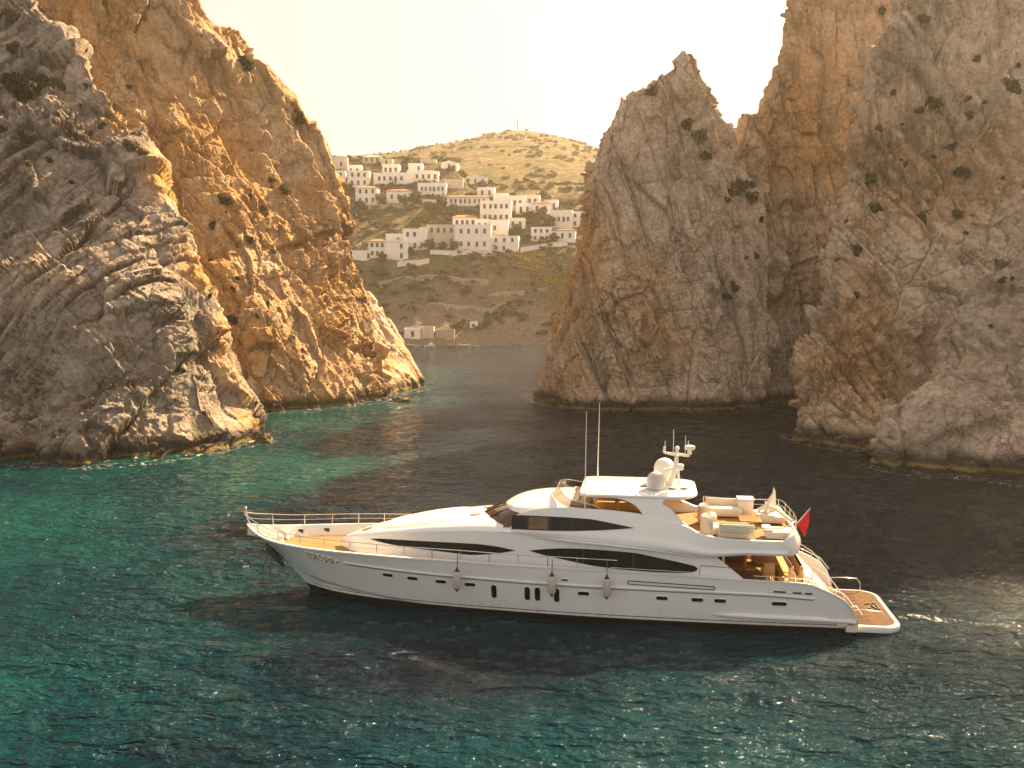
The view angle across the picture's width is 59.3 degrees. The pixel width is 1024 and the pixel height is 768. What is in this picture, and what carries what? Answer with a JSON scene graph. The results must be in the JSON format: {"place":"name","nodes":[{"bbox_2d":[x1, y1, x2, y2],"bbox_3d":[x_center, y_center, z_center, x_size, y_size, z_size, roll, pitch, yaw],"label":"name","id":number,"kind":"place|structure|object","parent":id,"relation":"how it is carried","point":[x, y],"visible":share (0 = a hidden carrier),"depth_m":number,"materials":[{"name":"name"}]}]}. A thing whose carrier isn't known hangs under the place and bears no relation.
{"place":"outdoors","nodes":[
{"label":"outdoors","id":0,"kind":"place"},
{"bbox_2d":[0,0,269,465],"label":"cliff","id":1,"kind":"structure","parent":0,"point":[116,339],"depth_m":90.58,"materials":[{"name":"stone"}]},
{"bbox_2d":[2,8,20,23],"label":"shrub","id":2,"kind":"object","parent":1,"relation":"on","point":[11,17],"visible":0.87,"depth_m":106.22,"materials":[{"name":"green plant"}]},
{"bbox_2d":[6,40,19,52],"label":"shrub","id":3,"kind":"object","parent":1,"relation":"on","point":[12,45],"visible":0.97,"depth_m":103.45,"materials":[{"name":"green plant"}]},
{"bbox_2d":[0,72,38,101],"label":"shrub","id":4,"kind":"object","parent":1,"relation":"on","point":[21,84],"visible":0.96,"depth_m":101.79,"materials":[{"name":"green plant"}]},
{"bbox_2d":[17,130,33,143],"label":"shrub","id":5,"kind":"object","parent":1,"relation":"on","point":[25,135],"visible":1,"depth_m":96.98,"materials":[{"name":"green plant"}]},
{"bbox_2d":[25,70,49,90],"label":"shrub","id":6,"kind":"object","parent":1,"relation":"on","point":[42,80],"visible":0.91,"depth_m":103.05,"materials":[{"name":"green plant"}]},
{"bbox_2d":[46,76,66,90],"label":"shrub","id":7,"kind":"object","parent":1,"relation":"on","point":[59,83],"visible":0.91,"depth_m":104.31,"materials":[{"name":"green plant"}]},
{"bbox_2d":[122,138,140,151],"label":"shrub","id":8,"kind":"object","parent":1,"relation":"on","point":[126,142],"visible":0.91,"depth_m":99.06,"materials":[{"name":"green plant"}]},
{"bbox_2d":[35,0,387,412],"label":"cliff","id":9,"kind":"structure","parent":0,"point":[306,340],"depth_m":126.36,"materials":[{"name":"stone"}]},
{"bbox_2d":[218,194,232,205],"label":"shrub","id":10,"kind":"object","parent":9,"relation":"on","point":[226,200],"visible":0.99,"depth_m":123.15,"materials":[{"name":"green plant"}]},
{"bbox_2d":[226,314,237,324],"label":"shrub","id":11,"kind":"object","parent":9,"relation":"on","point":[231,319],"visible":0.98,"depth_m":117.74,"materials":[{"name":"green plant"}]},
{"bbox_2d":[237,55,255,70],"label":"shrub","id":12,"kind":"object","parent":9,"relation":"on","point":[245,61],"visible":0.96,"depth_m":134.64,"materials":[{"name":"green plant"}]},
{"bbox_2d":[279,184,291,194],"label":"shrub","id":13,"kind":"object","parent":9,"relation":"on","point":[284,189],"visible":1,"depth_m":131.89,"materials":[{"name":"green plant"}]},
{"bbox_2d":[294,108,305,123],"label":"shrub","id":14,"kind":"object","parent":9,"relation":"on","point":[300,116],"visible":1,"depth_m":139.42,"materials":[{"name":"green plant"}]},
{"bbox_2d":[367,291,424,392],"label":"cliff","id":15,"kind":"structure","parent":0,"point":[400,370],"depth_m":151.36,"materials":[{"name":"stone"}]},
{"bbox_2d":[344,131,598,344],"bbox_3d":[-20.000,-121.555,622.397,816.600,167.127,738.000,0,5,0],"label":"hill","id":16,"kind":"structure","parent":0,"point":[512,330],"depth_m":315.24,"materials":[{"name":"soil"}]},
{"bbox_2d":[331,156,348,170],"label":"white house","id":17,"kind":"structure","parent":16,"relation":"on","point":[342,163],"depth_m":383.18,"materials":[{"name":"paint"}]},
{"bbox_2d":[347,165,362,169],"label":"white house","id":18,"kind":"structure","parent":16,"relation":"on","point":[354,167],"depth_m":379.17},
{"bbox_2d":[347,170,370,186],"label":"white house","id":19,"kind":"structure","parent":16,"relation":"on","point":[357,178],"depth_m":368.35,"materials":[{"name":"paint"}]},
{"bbox_2d":[354,199,365,211],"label":"tree","id":20,"kind":"object","parent":16,"relation":"on","point":[360,204],"visible":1,"depth_m":345.90,"materials":[{"name":"green plant"}]},
{"bbox_2d":[351,250,374,260],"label":"white house","id":21,"kind":"structure","parent":16,"relation":"on","point":[362,255],"depth_m":315.85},
{"bbox_2d":[354,186,379,204],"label":"white house","id":22,"kind":"structure","parent":16,"relation":"on","point":[366,194],"depth_m":352.86,"materials":[{"name":"paint"}]},
{"bbox_2d":[362,156,382,163],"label":"white house","id":23,"kind":"structure","parent":16,"relation":"on","point":[370,159],"depth_m":394.23,"materials":[{"name":"paint"}]},
{"bbox_2d":[367,239,386,257],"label":"white house","id":24,"kind":"structure","parent":16,"relation":"on","point":[377,245],"depth_m":315.90,"materials":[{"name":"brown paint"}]},
{"bbox_2d":[368,204,409,208],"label":"terrace wall","id":25,"kind":"structure","parent":16,"relation":"on","point":[393,205],"depth_m":350.74,"materials":[{"name":"stone"}]},
{"bbox_2d":[382,164,400,171],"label":"white house","id":26,"kind":"structure","parent":16,"relation":"on","point":[391,167],"depth_m":378.18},
{"bbox_2d":[373,172,412,184],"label":"white house","id":27,"kind":"structure","parent":16,"relation":"on","point":[403,178],"depth_m":369.78,"materials":[{"name":"paint"}]},
{"bbox_2d":[385,234,402,240],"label":"white house","id":28,"kind":"structure","parent":16,"relation":"on","point":[389,237],"depth_m":323.97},
{"bbox_2d":[384,239,408,260],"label":"white house","id":29,"kind":"structure","parent":16,"relation":"on","point":[396,249],"depth_m":315.58,"materials":[{"name":"paint"}]},
{"bbox_2d":[386,189,412,203],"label":"white house","id":30,"kind":"structure","parent":16,"relation":"on","point":[393,195],"depth_m":354.72,"materials":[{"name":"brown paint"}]},
{"bbox_2d":[404,328,420,338],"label":"white house","id":31,"kind":"structure","parent":16,"relation":"on","point":[412,333],"depth_m":286.14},
{"bbox_2d":[397,258,428,266],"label":"terrace wall","id":32,"kind":"structure","parent":16,"relation":"on","point":[416,262],"depth_m":313.94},
{"bbox_2d":[402,228,427,250],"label":"white house","id":33,"kind":"structure","parent":16,"relation":"on","point":[415,237],"depth_m":320.14,"materials":[{"name":"paint"}]},
{"bbox_2d":[408,191,421,204],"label":"tree","id":34,"kind":"object","parent":16,"relation":"on","point":[414,196],"visible":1,"depth_m":351.37,"materials":[{"name":"green plant"}]},
{"bbox_2d":[408,163,423,169],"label":"white house","id":35,"kind":"structure","parent":16,"relation":"on","point":[415,166],"depth_m":382.07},
{"bbox_2d":[407,170,433,182],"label":"white house","id":36,"kind":"structure","parent":16,"relation":"on","point":[422,175],"depth_m":372.06,"materials":[{"name":"paint"}]},
{"bbox_2d":[421,327,434,338],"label":"white house","id":37,"kind":"structure","parent":16,"relation":"on","point":[427,332],"depth_m":286.52,"materials":[{"name":"paint"}]},
{"bbox_2d":[423,239,435,249],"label":"tree","id":38,"kind":"object","parent":16,"relation":"on","point":[429,243],"visible":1,"depth_m":318.33,"materials":[{"name":"green plant"}]},
{"bbox_2d":[423,204,437,215],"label":"tree","id":39,"kind":"object","parent":16,"relation":"on","point":[430,208],"visible":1,"depth_m":344.82,"materials":[{"name":"green plant"}]},
{"bbox_2d":[377,274,488,287],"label":"terrace wall","id":40,"kind":"structure","parent":16,"relation":"on","point":[463,281],"depth_m":307.95,"materials":[{"name":"stone"}]},
{"bbox_2d":[418,183,447,195],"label":"white house","id":41,"kind":"structure","parent":16,"relation":"on","point":[432,188],"depth_m":362.32,"materials":[{"name":"paint"}]},
{"bbox_2d":[426,224,454,247],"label":"white house","id":42,"kind":"structure","parent":16,"relation":"on","point":[438,233],"depth_m":322.88,"materials":[{"name":"paint"}]},
{"bbox_2d":[436,194,447,208],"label":"tree","id":43,"kind":"object","parent":16,"relation":"on","point":[441,201],"visible":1,"depth_m":348.54,"materials":[{"name":"green plant"}]},
{"bbox_2d":[435,329,454,340],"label":"stone building","id":44,"kind":"structure","parent":16,"relation":"on","point":[447,334],"depth_m":287.40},
{"bbox_2d":[441,160,459,170],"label":"white house","id":45,"kind":"structure","parent":16,"relation":"on","point":[446,164],"depth_m":385.65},
{"bbox_2d":[444,179,463,188],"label":"white house","id":46,"kind":"structure","parent":16,"relation":"on","point":[456,183],"depth_m":369.55,"materials":[{"name":"paint"}]},
{"bbox_2d":[446,204,461,215],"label":"tree","id":47,"kind":"object","parent":16,"relation":"on","point":[453,207],"visible":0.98,"depth_m":343.86,"materials":[{"name":"green plant"}]},
{"bbox_2d":[332,155,585,334],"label":"scrub","id":48,"kind":"object","parent":16,"relation":"on","point":[466,289],"visible":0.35,"depth_m":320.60,"materials":[{"name":"green plant"}]},
{"bbox_2d":[430,250,491,255],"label":"terrace wall","id":49,"kind":"structure","parent":16,"relation":"on","point":[447,252],"depth_m":317.73,"materials":[{"name":"paint"}]},
{"bbox_2d":[452,215,477,223],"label":"white house","id":50,"kind":"structure","parent":16,"relation":"on","point":[463,219],"depth_m":335.78,"materials":[{"name":"paint"}]},
{"bbox_2d":[428,302,505,313],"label":"terrace wall","id":51,"kind":"structure","parent":16,"relation":"on","point":[460,307],"depth_m":299.46,"materials":[{"name":"stone"}]},
{"bbox_2d":[446,195,489,205],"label":"white house","id":52,"kind":"structure","parent":16,"relation":"on","point":[466,200],"depth_m":353.93,"materials":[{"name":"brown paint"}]},
{"bbox_2d":[337,129,599,178],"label":"hilltop scrub","id":53,"kind":"object","parent":16,"relation":"on","point":[537,153],"visible":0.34,"depth_m":583.38,"materials":[{"name":"green plant"}]},
{"bbox_2d":[454,224,491,250],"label":"white house","id":54,"kind":"structure","parent":16,"relation":"on","point":[476,237],"depth_m":319.12,"materials":[{"name":"paint"}]},
{"bbox_2d":[465,175,487,183],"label":"white house","id":55,"kind":"structure","parent":16,"relation":"on","point":[474,179],"depth_m":411.08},
{"bbox_2d":[477,187,495,199],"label":"white house","id":56,"kind":"structure","parent":16,"relation":"on","point":[488,191],"depth_m":360.38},
{"bbox_2d":[480,200,511,219],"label":"white house","id":57,"kind":"structure","parent":16,"relation":"on","point":[499,209],"depth_m":339.45,"materials":[{"name":"paint"}]},
{"bbox_2d":[490,220,509,235],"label":"white house","id":58,"kind":"structure","parent":16,"relation":"on","point":[500,227],"depth_m":329.62,"materials":[{"name":"paint"}]},
{"bbox_2d":[491,236,519,252],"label":"white house","id":59,"kind":"structure","parent":16,"relation":"on","point":[503,243],"depth_m":319.85,"materials":[{"name":"paint"}]},
{"bbox_2d":[493,195,525,210],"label":"white house","id":60,"kind":"structure","parent":16,"relation":"on","point":[514,199],"depth_m":349.54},
{"bbox_2d":[510,224,522,235],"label":"tree","id":61,"kind":"object","parent":16,"relation":"on","point":[516,228],"visible":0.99,"depth_m":329.45,"materials":[{"name":"green plant"}]},
{"bbox_2d":[508,218,525,228],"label":"white house","id":62,"kind":"structure","parent":16,"relation":"on","point":[520,221],"depth_m":335.11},
{"bbox_2d":[488,287,546,297],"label":"terrace wall","id":63,"kind":"structure","parent":16,"relation":"on","point":[509,293],"depth_m":305.37,"materials":[{"name":"stone"}]},
{"bbox_2d":[516,203,531,214],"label":"white house","id":64,"kind":"structure","parent":16,"relation":"on","point":[524,207],"depth_m":345.72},
{"bbox_2d":[521,210,534,223],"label":"tree","id":65,"kind":"object","parent":16,"relation":"on","point":[529,214],"visible":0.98,"depth_m":337.72,"materials":[{"name":"green plant"}]},
{"bbox_2d":[526,195,540,202],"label":"white house","id":66,"kind":"structure","parent":16,"relation":"on","point":[532,198],"depth_m":351.79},
{"bbox_2d":[507,250,568,311],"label":"flowering broom","id":67,"kind":"object","parent":16,"relation":"on","point":[545,278],"visible":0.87,"depth_m":310.78,"materials":[{"name":"plant"}]},
{"bbox_2d":[533,207,546,225],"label":"tree","id":68,"kind":"object","parent":16,"relation":"on","point":[540,213],"visible":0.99,"depth_m":335.53,"materials":[{"name":"green plant"}]},
{"bbox_2d":[531,201,550,213],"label":"white house","id":69,"kind":"structure","parent":16,"relation":"on","point":[538,204],"depth_m":345.15,"materials":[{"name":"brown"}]},
{"bbox_2d":[531,227,551,241],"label":"white house","id":70,"kind":"structure","parent":16,"relation":"on","point":[537,233],"depth_m":327.63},
{"bbox_2d":[520,241,566,252],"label":"terrace wall","id":71,"kind":"structure","parent":16,"relation":"on","point":[536,247],"depth_m":323.30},
{"bbox_2d":[543,215,555,226],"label":"tree","id":72,"kind":"object","parent":16,"relation":"on","point":[549,219],"visible":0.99,"depth_m":332.64,"materials":[{"name":"green plant"}]},
{"bbox_2d":[544,199,558,209],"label":"white house","id":73,"kind":"structure","parent":16,"relation":"on","point":[554,203],"depth_m":346.95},
{"bbox_2d":[550,210,572,227],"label":"white house","id":74,"kind":"structure","parent":16,"relation":"on","point":[563,218],"depth_m":334.76,"materials":[{"name":"paint"}]},
{"bbox_2d":[551,228,577,242],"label":"white house","id":75,"kind":"structure","parent":16,"relation":"on","point":[567,234],"depth_m":327.39,"materials":[{"name":"paint"}]},
{"bbox_2d":[572,211,584,226],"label":"white house","id":76,"kind":"structure","parent":16,"relation":"on","point":[576,219],"depth_m":335.84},
{"bbox_2d":[199,0,787,156],"label":"sky","id":77,"kind":"structure","parent":0,"point":[374,76],"materials":[{"name":"white"}]},
{"bbox_2d":[0,344,1023,767],"bbox_3d":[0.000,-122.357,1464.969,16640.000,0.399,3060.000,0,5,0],"label":"sea","id":78,"kind":"structure","parent":0,"point":[144,622],"depth_m":39.44,"materials":[{"name":"liquid"}]},
{"bbox_2d":[254,432,272,442],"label":"sea rock","id":79,"kind":"object","parent":78,"relation":"in","point":[263,437],"visible":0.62,"depth_m":90.61,"materials":[{"name":"stone"}]},
{"bbox_2d":[388,396,410,401],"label":"sea rock","id":80,"kind":"object","parent":78,"relation":"in","point":[399,399],"visible":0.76,"depth_m":127.50,"materials":[{"name":"stone"}]},
{"bbox_2d":[244,403,899,633],"bbox_3d":[1.834,5.937,42.652,30.823,9.950,6.340,1,5,8],"label":"motor yacht","id":81,"kind":"object","parent":78,"relation":"on","point":[663,548],"visible":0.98,"depth_m":40.26,"materials":[{"name":"white paint"}]},
{"bbox_2d":[372,539,514,554],"bbox_3d":[-3.351,7.493,41.585,7.255,0.510,0.279,2,6,18],"label":"forward window","id":82,"kind":"structure","parent":81,"relation":"in","point":[423,544],"depth_m":41.33,"materials":[{"name":"black glass"}]},
{"bbox_2d":[453,555,460,591],"bbox_3d":[-2.455,8.477,40.165,0.350,1.634,0.350,1,5,8],"label":"fender","id":83,"kind":"object","parent":81,"relation":"hanging from","point":[456,580],"visible":1,"depth_m":40.06,"materials":[{"name":"rubber"}]},
{"bbox_2d":[548,559,555,596],"bbox_3d":[1.751,8.540,39.496,0.350,1.634,0.350,1,5,8],"label":"fender","id":84,"kind":"object","parent":81,"relation":"hanging from","point":[551,584],"visible":1,"depth_m":39.39,"materials":[{"name":"rubber"}]},
{"bbox_2d":[511,515,631,530],"bbox_3d":[2.646,6.271,39.992,5.496,0.640,0.269,1,5,13],"label":"pilothouse window","id":85,"kind":"structure","parent":81,"relation":"in","point":[524,522],"depth_m":40.12,"materials":[{"name":"black glass"}]},
{"bbox_2d":[603,562,610,599],"bbox_3d":[4.124,8.574,39.135,0.350,1.634,0.350,1,5,8],"label":"fender","id":86,"kind":"object","parent":81,"relation":"hanging from","point":[606,587],"visible":1,"depth_m":39.02,"materials":[{"name":"rubber"}]},
{"bbox_2d":[529,548,697,572],"bbox_3d":[4.397,7.736,39.597,7.422,0.835,0.170,1,5,12],"label":"saloon window","id":87,"kind":"structure","parent":81,"relation":"in","point":[635,561],"depth_m":39.48,"materials":[{"name":"black glass"}]},
{"bbox_2d":[743,555,755,578],"bbox_3d":[10.766,8.273,40.767,0.529,1.032,0.560,0,5,3],"label":"deck chair","id":88,"kind":"object","parent":81,"relation":"on","point":[749,567],"visible":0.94,"depth_m":40.61,"materials":[{"name":"wood"}]},
{"bbox_2d":[738,515,761,530],"bbox_3d":[10.729,6.335,40.643,0.950,0.550,1.100,1,5,8],"label":"coffee table","id":89,"kind":"object","parent":81,"relation":"on","point":[750,519],"visible":0.75,"depth_m":40.58,"materials":[{"name":"brown wood"}]},
{"bbox_2d":[753,555,779,579],"bbox_3d":[11.594,8.339,41.208,1.000,0.815,1.900,1,5,8],"label":"cockpit table","id":90,"kind":"object","parent":81,"relation":"on","point":[760,560],"visible":0.44,"depth_m":40.84,"materials":[{"name":"brown wood"}]},
{"bbox_2d":[761,562,774,580],"bbox_3d":[11.352,8.352,39.920,0.560,1.032,0.529,0,5,3],"label":"deck chair","id":91,"kind":"object","parent":81,"relation":"on","point":[768,569],"visible":0.91,"depth_m":39.64,"materials":[{"name":"wood"}]},
{"bbox_2d":[778,566,793,581],"bbox_3d":[11.896,8.425,39.137,0.529,1.032,0.560,4,7,38],"label":"deck chair","id":92,"kind":"object","parent":81,"relation":"on","point":[790,573],"visible":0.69,"depth_m":38.95,"materials":[{"name":"beige fabric"}]},
{"bbox_2d":[794,508,810,535],"bbox_3d":[12.983,6.236,40.700,0.993,1.347,0.137,1,5,8],"label":"ensign","id":93,"kind":"object","parent":81,"relation":"attached to","point":[802,523],"visible":1,"depth_m":40.67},
{"bbox_2d":[533,51,778,410],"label":"sea stack","id":94,"kind":"object","parent":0,"point":[647,317],"visible":0.96,"depth_m":123.37,"materials":[{"name":"stone"}]},
{"bbox_2d":[645,83,659,95],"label":"shrub","id":95,"kind":"object","parent":94,"relation":"on","point":[652,91],"visible":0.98,"depth_m":123.32,"materials":[{"name":"green plant"}]},
{"bbox_2d":[680,118,694,130],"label":"shrub","id":96,"kind":"object","parent":94,"relation":"on","point":[686,123],"visible":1,"depth_m":123.33,"materials":[{"name":"green plant"}]},
{"bbox_2d":[691,128,706,144],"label":"shrub","id":97,"kind":"object","parent":94,"relation":"on","point":[702,137],"visible":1,"depth_m":123.45,"materials":[{"name":"green plant"}]},
{"bbox_2d":[700,150,712,159],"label":"shrub","id":98,"kind":"object","parent":94,"relation":"on","point":[704,154],"visible":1,"depth_m":124.21,"materials":[{"name":"green plant"}]},
{"bbox_2d":[727,178,748,196],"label":"shrub","id":99,"kind":"object","parent":94,"relation":"on","point":[743,186],"visible":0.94,"depth_m":126.98,"materials":[{"name":"green plant"}]},
{"bbox_2d":[745,191,758,204],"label":"shrub","id":100,"kind":"object","parent":94,"relation":"on","point":[752,195],"visible":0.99,"depth_m":128.02,"materials":[{"name":"green plant"}]},
{"bbox_2d":[733,0,891,403],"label":"cliff","id":101,"kind":"structure","parent":0,"point":[792,136],"depth_m":131.74,"materials":[{"name":"stone"}]},
{"bbox_2d":[789,0,1023,451],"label":"cliff","id":102,"kind":"structure","parent":0,"point":[856,366],"depth_m":100.84,"materials":[{"name":"stone"}]},
{"bbox_2d":[848,244,862,256],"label":"shrub","id":103,"kind":"object","parent":102,"relation":"on","point":[856,248],"visible":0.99,"depth_m":100.11,"materials":[{"name":"green plant"}]},
{"bbox_2d":[859,172,876,186],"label":"shrub","id":104,"kind":"object","parent":102,"relation":"on","point":[871,177],"visible":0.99,"depth_m":103.61,"materials":[{"name":"green plant"}]},
{"bbox_2d":[869,202,882,213],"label":"shrub","id":105,"kind":"object","parent":102,"relation":"on","point":[876,206],"visible":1,"depth_m":101.92,"materials":[{"name":"green plant"}]},
{"bbox_2d":[916,210,929,224],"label":"shrub","id":106,"kind":"object","parent":102,"relation":"on","point":[922,215],"visible":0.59,"depth_m":101.51,"materials":[{"name":"green plant"}]},
{"bbox_2d":[917,13,931,23],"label":"shrub","id":107,"kind":"object","parent":102,"relation":"on","point":[922,18],"visible":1,"depth_m":102.27,"materials":[{"name":"green plant"}]},
{"bbox_2d":[924,96,943,110],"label":"shrub","id":108,"kind":"object","parent":102,"relation":"on","point":[937,103],"visible":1,"depth_m":100.61,"materials":[{"name":"green plant"}]},
{"bbox_2d":[951,208,963,218],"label":"shrub","id":109,"kind":"object","parent":102,"relation":"on","point":[958,214],"visible":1,"depth_m":99.68,"materials":[{"name":"green plant"}]},
{"bbox_2d":[952,165,972,177],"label":"shrub","id":110,"kind":"object","parent":102,"relation":"on","point":[961,172],"visible":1,"depth_m":100.82,"materials":[{"name":"green plant"}]},
{"bbox_2d":[1001,77,1021,94],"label":"shrub","id":111,"kind":"object","parent":102,"relation":"on","point":[1014,86],"visible":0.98,"depth_m":100.55,"materials":[{"name":"green plant"}]},
{"bbox_2d":[866,249,1023,473],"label":"cliff","id":112,"kind":"structure","parent":0,"point":[962,409],"depth_m":80.52,"materials":[{"name":"stone"}]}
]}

